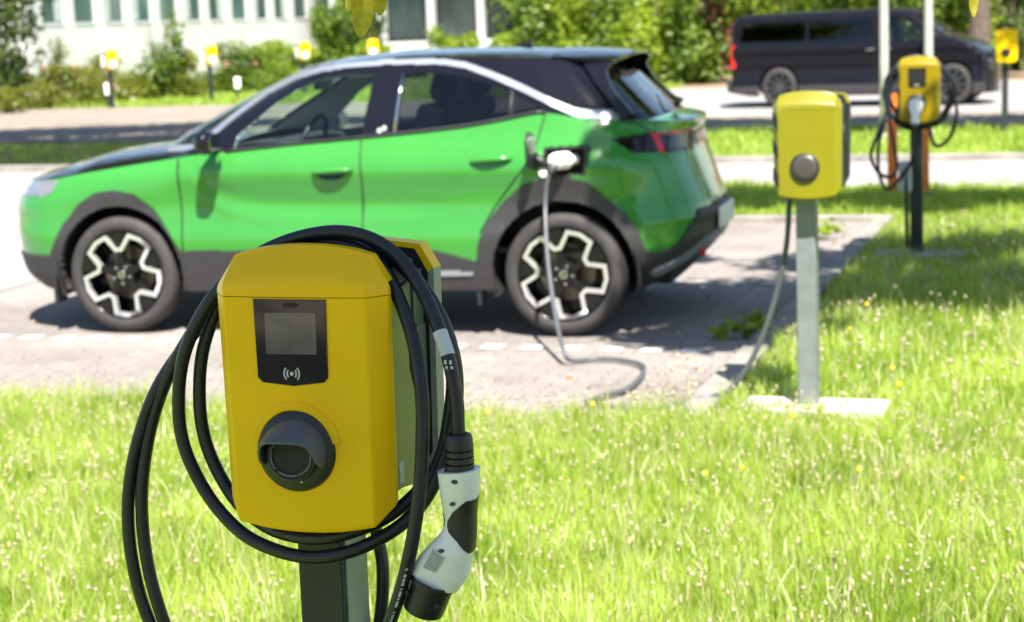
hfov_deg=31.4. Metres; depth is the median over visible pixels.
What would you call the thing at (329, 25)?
shrub
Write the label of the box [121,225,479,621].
coiled cable
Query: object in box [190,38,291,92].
shrub
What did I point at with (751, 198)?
grass
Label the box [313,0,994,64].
glazed building
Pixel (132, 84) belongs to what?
shrub
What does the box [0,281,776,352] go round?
white marking
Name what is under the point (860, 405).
concrete footing
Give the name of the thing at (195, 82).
shrub
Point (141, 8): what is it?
window
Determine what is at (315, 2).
window
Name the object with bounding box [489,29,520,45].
shrub
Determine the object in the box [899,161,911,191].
meter box
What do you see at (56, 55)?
sapling
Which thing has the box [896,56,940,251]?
charging station
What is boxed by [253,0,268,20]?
window
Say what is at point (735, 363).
kerb
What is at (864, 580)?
grass seed heads
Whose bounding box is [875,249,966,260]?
concrete footing
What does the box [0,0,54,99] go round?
tree
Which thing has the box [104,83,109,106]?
meter box
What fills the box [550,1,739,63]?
tree
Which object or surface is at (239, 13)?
window
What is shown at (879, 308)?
pale grass
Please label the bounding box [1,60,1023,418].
ground
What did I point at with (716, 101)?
road
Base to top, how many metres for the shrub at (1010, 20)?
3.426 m
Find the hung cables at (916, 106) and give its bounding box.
[869,54,958,249]
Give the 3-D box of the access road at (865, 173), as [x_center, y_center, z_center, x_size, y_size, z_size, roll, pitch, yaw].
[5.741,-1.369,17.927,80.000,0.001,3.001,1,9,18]
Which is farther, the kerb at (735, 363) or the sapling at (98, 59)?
the sapling at (98, 59)
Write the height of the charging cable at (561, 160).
0.983 m
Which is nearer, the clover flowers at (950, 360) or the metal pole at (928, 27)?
the clover flowers at (950, 360)
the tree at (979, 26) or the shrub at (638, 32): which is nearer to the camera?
the tree at (979, 26)
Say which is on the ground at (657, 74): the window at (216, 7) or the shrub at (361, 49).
the shrub at (361, 49)
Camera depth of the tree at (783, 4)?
55.61 m
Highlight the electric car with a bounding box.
[19,40,733,334]
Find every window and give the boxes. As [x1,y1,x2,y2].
[41,0,65,26]
[73,0,95,25]
[103,0,124,24]
[132,0,152,23]
[159,0,178,23]
[184,0,202,22]
[209,0,225,22]
[232,0,247,21]
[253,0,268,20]
[274,0,288,20]
[294,0,306,19]
[312,0,320,18]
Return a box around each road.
[0,160,1023,193]
[0,194,37,291]
[669,80,1023,115]
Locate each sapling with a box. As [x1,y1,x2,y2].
[29,36,70,103]
[91,48,107,102]
[129,6,190,99]
[217,40,233,90]
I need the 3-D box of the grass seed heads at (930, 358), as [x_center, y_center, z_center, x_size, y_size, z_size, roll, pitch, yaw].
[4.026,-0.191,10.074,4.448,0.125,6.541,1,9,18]
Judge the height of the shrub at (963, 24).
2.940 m
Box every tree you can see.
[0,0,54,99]
[345,0,978,37]
[484,0,661,35]
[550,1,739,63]
[775,0,903,19]
[968,0,990,44]
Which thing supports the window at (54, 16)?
in the office building at (82, 28)
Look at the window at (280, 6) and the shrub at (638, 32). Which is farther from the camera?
the window at (280, 6)
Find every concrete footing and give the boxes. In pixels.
[741,396,889,422]
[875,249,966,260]
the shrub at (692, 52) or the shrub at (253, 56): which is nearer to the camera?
the shrub at (692, 52)
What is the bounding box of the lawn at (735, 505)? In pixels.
[3,223,1023,621]
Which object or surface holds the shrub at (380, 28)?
on the ground at (657, 74)
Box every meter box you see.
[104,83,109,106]
[234,77,240,98]
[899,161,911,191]
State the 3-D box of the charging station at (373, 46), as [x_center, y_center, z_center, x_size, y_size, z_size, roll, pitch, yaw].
[-3.615,-6.416,47.581,0.281,1.342,0.410,-4,9,-11]
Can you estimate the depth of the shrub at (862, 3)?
41.69 m
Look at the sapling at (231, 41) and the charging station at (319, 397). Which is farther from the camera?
the sapling at (231, 41)
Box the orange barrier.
[887,94,931,198]
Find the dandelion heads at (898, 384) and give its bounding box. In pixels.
[486,247,1013,480]
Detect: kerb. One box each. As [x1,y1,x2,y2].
[0,122,1023,144]
[0,152,1023,171]
[679,217,890,416]
[730,214,892,221]
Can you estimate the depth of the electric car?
9.85 m
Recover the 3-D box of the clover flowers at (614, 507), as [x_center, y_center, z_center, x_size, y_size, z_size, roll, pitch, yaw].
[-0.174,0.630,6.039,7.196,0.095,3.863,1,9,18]
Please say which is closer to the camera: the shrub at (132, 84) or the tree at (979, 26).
the tree at (979, 26)
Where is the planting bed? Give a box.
[669,68,1023,88]
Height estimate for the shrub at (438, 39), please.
1.857 m
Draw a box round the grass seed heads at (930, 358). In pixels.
[754,209,1023,396]
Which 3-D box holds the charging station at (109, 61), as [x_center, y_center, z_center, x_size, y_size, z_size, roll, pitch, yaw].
[-9.528,-5.516,43.282,0.281,1.342,0.410,-10,12,-42]
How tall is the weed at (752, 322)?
0.162 m
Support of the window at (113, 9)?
in the office building at (82, 28)
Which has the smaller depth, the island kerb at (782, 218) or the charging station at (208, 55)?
the island kerb at (782, 218)
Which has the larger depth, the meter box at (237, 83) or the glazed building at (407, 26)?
the glazed building at (407, 26)
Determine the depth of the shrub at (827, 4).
42.40 m
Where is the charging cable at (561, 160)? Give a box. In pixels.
[543,151,791,409]
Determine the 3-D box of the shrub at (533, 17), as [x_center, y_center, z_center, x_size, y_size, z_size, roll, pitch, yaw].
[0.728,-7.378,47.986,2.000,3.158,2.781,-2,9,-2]
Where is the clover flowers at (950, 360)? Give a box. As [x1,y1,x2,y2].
[771,210,1023,395]
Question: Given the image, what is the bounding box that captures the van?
[727,7,1001,105]
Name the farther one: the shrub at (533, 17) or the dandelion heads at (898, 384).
the shrub at (533, 17)
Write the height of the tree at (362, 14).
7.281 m
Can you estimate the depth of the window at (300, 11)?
66.37 m
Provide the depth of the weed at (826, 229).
13.40 m
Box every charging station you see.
[101,50,117,106]
[200,46,216,99]
[217,236,443,621]
[295,42,309,93]
[367,39,378,82]
[772,91,850,404]
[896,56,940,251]
[995,28,1018,132]
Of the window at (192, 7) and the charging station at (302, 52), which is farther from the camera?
the window at (192, 7)
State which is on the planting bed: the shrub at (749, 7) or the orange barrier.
the shrub at (749, 7)
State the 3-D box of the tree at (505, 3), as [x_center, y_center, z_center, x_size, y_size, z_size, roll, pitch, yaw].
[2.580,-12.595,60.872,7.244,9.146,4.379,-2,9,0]
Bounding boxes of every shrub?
[0,84,34,112]
[1,54,123,108]
[66,52,158,100]
[120,47,223,97]
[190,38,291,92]
[244,38,320,86]
[305,0,359,81]
[325,0,391,53]
[353,39,392,86]
[423,24,481,47]
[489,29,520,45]
[509,0,564,45]
[543,0,621,46]
[580,0,661,56]
[605,0,713,82]
[660,0,740,83]
[700,0,779,80]
[728,0,817,54]
[787,0,873,11]
[833,0,916,37]
[888,0,969,40]
[936,0,1003,68]
[991,0,1023,71]
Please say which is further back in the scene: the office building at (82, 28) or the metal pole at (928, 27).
the office building at (82, 28)
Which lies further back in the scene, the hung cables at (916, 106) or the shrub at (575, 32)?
the shrub at (575, 32)
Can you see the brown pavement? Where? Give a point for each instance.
(156, 121)
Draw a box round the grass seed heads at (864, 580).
[0,376,1023,621]
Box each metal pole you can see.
[879,0,888,140]
[924,0,932,132]
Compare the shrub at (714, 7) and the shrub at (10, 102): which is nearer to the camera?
the shrub at (10, 102)
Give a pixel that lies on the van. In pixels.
(774, 56)
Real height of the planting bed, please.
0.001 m
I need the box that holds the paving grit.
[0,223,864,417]
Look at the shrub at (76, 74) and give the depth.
43.94 m
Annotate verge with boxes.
[0,141,257,164]
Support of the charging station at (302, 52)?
on the ground at (657, 74)
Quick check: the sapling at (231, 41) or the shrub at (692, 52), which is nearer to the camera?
the shrub at (692, 52)
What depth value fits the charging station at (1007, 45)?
23.56 m
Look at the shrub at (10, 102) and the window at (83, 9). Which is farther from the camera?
the window at (83, 9)
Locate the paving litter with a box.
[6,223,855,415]
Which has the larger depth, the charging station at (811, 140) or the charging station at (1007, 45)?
the charging station at (1007, 45)
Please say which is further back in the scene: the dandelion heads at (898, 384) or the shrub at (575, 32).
the shrub at (575, 32)
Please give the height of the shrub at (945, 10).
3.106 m
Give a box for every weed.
[707,309,778,341]
[818,217,846,239]
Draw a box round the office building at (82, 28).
[0,0,322,95]
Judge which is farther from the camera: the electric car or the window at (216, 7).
the window at (216, 7)
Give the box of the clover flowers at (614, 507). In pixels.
[0,377,1023,621]
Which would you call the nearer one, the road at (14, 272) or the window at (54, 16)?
the road at (14, 272)
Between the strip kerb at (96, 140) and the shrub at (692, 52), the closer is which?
the strip kerb at (96, 140)
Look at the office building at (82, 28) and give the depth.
55.82 m
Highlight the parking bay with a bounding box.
[0,222,869,418]
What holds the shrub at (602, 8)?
on the ground at (657, 74)
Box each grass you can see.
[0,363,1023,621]
[3,76,695,109]
[706,119,1023,155]
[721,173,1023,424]
[721,174,931,218]
[735,216,1023,414]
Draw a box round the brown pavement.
[0,102,1023,139]
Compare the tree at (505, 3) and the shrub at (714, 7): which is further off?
the tree at (505, 3)
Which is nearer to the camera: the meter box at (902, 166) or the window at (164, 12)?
the meter box at (902, 166)
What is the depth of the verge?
26.78 m
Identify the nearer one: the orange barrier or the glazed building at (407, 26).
the orange barrier
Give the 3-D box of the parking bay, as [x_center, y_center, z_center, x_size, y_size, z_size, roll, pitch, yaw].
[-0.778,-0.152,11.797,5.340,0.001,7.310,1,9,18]
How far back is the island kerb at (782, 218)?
14.61 m
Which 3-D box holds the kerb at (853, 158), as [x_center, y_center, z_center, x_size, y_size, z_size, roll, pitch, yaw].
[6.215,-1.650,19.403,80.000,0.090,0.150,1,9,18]
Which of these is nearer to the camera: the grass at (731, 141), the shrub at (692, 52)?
the grass at (731, 141)

